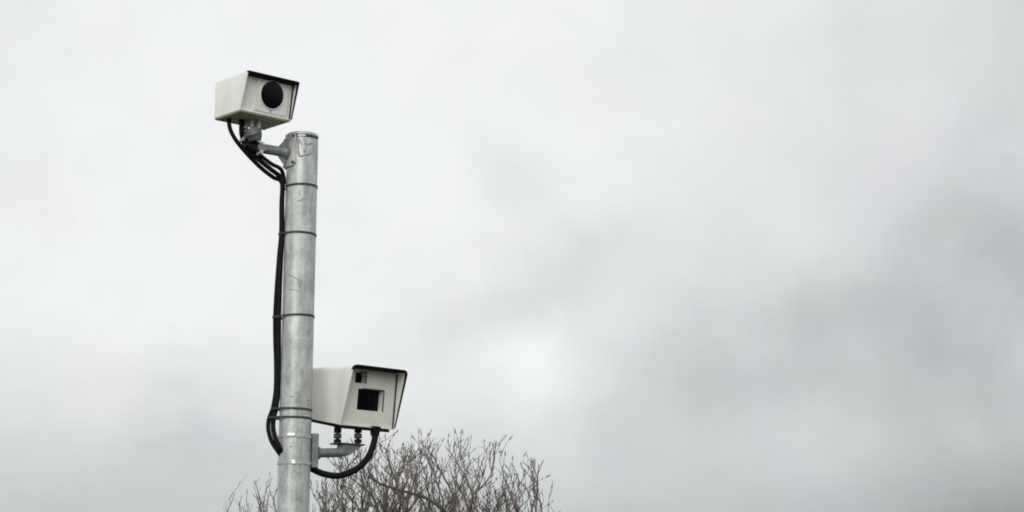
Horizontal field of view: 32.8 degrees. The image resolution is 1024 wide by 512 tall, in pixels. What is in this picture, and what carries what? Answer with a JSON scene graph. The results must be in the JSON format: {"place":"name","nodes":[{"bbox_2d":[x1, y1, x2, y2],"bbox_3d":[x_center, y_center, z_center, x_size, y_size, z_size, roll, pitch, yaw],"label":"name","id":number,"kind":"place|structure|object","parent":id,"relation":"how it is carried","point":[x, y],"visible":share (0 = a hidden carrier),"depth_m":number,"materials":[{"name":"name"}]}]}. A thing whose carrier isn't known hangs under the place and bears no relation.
{"place":"outdoors","nodes":[
{"label":"outdoors","id":0,"kind":"place"},
{"bbox_2d":[0,0,1023,511],"label":"sky","id":1,"kind":"structure","parent":0,"point":[688,255],"materials":[{"name":"grey"}]},
{"label":"ground","id":2,"kind":"structure","parent":0,"visible":0},
{"bbox_2d":[225,473,276,511],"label":"bare tree","id":3,"kind":"object","parent":2,"relation":"on","point":[263,504],"visible":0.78,"depth_m":23.94,"materials":[{"name":"brown plant"}]},
{"bbox_2d":[277,131,318,511],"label":"camera pole","id":4,"kind":"object","parent":2,"relation":"on","point":[293,480],"visible":0.97,"depth_m":8.86,"materials":[{"name":"metal"}]},
{"bbox_2d":[227,122,279,455],"bbox_3d":[-1.311,0.172,8.865,0.374,1.710,0.077,7,-14,-29],"label":"power cable","id":5,"kind":"object","parent":4,"relation":"attached to","point":[268,174],"visible":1,"depth_m":8.92,"materials":[{"name":"black rubber"}]},
{"bbox_2d":[240,135,284,452],"bbox_3d":[-1.279,0.155,8.877,0.303,1.716,0.080,6,-13,-24],"label":"signal cable","id":6,"kind":"object","parent":4,"relation":"attached to","point":[263,163],"visible":1,"depth_m":8.92,"materials":[{"name":"black rubber"}]},
{"bbox_2d":[239,119,296,169],"bbox_3d":[-1.267,-0.581,9.021,0.276,0.222,0.128,7,-14,-29],"label":"camera bracket","id":7,"kind":"object","parent":4,"relation":"attached to","point":[284,151],"visible":1,"depth_m":9.00,"materials":[{"name":"metal"}]},
{"bbox_2d":[215,70,299,134],"bbox_3d":[-1.317,-0.764,8.973,0.327,0.284,0.302,11,-16,-42],"label":"traffic camera","id":8,"kind":"object","parent":7,"relation":"attached to","point":[269,101],"visible":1,"depth_m":8.91,"materials":[{"name":"white paint"}]},
{"bbox_2d":[261,81,283,108],"bbox_3d":[-1.231,-0.826,8.932,0.140,0.140,0.027,11,-17,-43],"label":"round window","id":9,"kind":"structure","parent":8,"relation":"in","point":[272,95],"depth_m":8.93,"materials":[{"name":"black glass"}]},
{"bbox_2d":[259,154,285,183],"bbox_3d":[-1.276,-0.489,9.023,0.225,0.220,0.050,5,-13,-21],"label":"earth cable","id":10,"kind":"object","parent":4,"relation":"attached to","point":[270,163],"visible":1,"depth_m":9.02,"materials":[{"name":"black rubber"}]},
{"bbox_2d":[268,416,311,419],"bbox_3d":[-1.107,0.822,8.810,0.170,0.014,0.199,-10,-15,38],"label":"cable strap","id":11,"kind":"object","parent":4,"relation":"attached to","point":[278,417],"visible":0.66,"depth_m":8.76,"materials":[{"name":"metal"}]},
{"bbox_2d":[270,407,311,410],"bbox_3d":[-1.104,0.779,8.823,0.170,0.017,0.188,-10,-15,39],"label":"cable strap","id":12,"kind":"object","parent":4,"relation":"attached to","point":[300,408],"visible":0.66,"depth_m":8.77,"materials":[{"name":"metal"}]},
{"bbox_2d":[272,313,314,319],"bbox_3d":[-1.106,0.313,8.922,0.192,0.016,0.170,11,-16,-42],"label":"cable strap","id":13,"kind":"object","parent":4,"relation":"attached to","point":[293,314],"visible":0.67,"depth_m":8.87,"materials":[{"name":"metal"}]},
{"bbox_2d":[277,460,310,464],"bbox_3d":[-1.097,1.044,8.772,0.171,0.021,0.175,0,-12,0],"label":"clamp strap","id":14,"kind":"object","parent":4,"relation":"attached to","point":[293,462],"visible":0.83,"depth_m":8.70,"materials":[{"name":"metal"}]},
{"bbox_2d":[278,433,311,438],"bbox_3d":[-1.097,0.913,8.800,0.171,0.019,0.175,0,-12,0],"label":"clamp strap","id":15,"kind":"object","parent":4,"relation":"attached to","point":[293,435],"visible":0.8,"depth_m":8.73,"materials":[{"name":"metal"}]},
{"bbox_2d":[278,230,316,236],"bbox_3d":[-1.099,-0.109,9.017,0.169,0.015,0.176,-9,-15,36],"label":"cable strap","id":16,"kind":"object","parent":4,"relation":"attached to","point":[297,231],"visible":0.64,"depth_m":8.95,"materials":[{"name":"metal"}]},
{"bbox_2d":[284,183,317,189],"bbox_3d":[-1.097,-0.356,9.072,0.169,0.017,0.169,-9,-15,37],"label":"cable strap","id":17,"kind":"object","parent":4,"relation":"attached to","point":[310,184],"visible":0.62,"depth_m":9.00,"materials":[{"name":"metal"}]},
{"bbox_2d":[310,427,364,467],"bbox_3d":[-0.901,0.974,8.909,0.311,0.235,0.075,9,-15,-37],"label":"camera bracket","id":18,"kind":"object","parent":4,"relation":"attached to","point":[340,450],"visible":1,"depth_m":8.88,"materials":[{"name":"metal"}]},
{"bbox_2d":[312,364,407,435],"bbox_3d":[-0.807,0.759,9.079,0.370,0.363,0.389,12,-17,-43],"label":"traffic camera","id":19,"kind":"object","parent":18,"relation":"on","point":[362,397],"visible":0.95,"depth_m":9.01,"materials":[{"name":"beige paint"}]},
{"bbox_2d":[355,373,361,382],"bbox_3d":[-0.808,0.631,9.011,0.073,0.059,0.013,12,-17,-43],"label":"corner window","id":20,"kind":"structure","parent":19,"relation":"in","point":[358,376],"depth_m":9.02,"materials":[{"name":"black glass"}]},
{"bbox_2d":[357,389,378,411],"bbox_3d":[-0.761,0.748,9.051,0.176,0.113,0.019,12,-17,-43],"label":"square window","id":21,"kind":"structure","parent":19,"relation":"in","point":[368,400],"depth_m":9.06,"materials":[{"name":"black glass"}]},
{"bbox_2d":[310,435,377,478],"bbox_3d":[-0.868,1.013,8.911,0.402,0.261,0.047,6,-14,-28],"label":"conduit","id":22,"kind":"object","parent":4,"relation":"attached to","point":[362,464],"visible":0.98,"depth_m":8.90,"materials":[{"name":"black rubber"}]},
{"bbox_2d":[310,428,560,511],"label":"bare tree","id":23,"kind":"object","parent":2,"relation":"on","point":[452,503],"visible":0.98,"depth_m":17.75,"materials":[{"name":"brown plant"}]}
]}

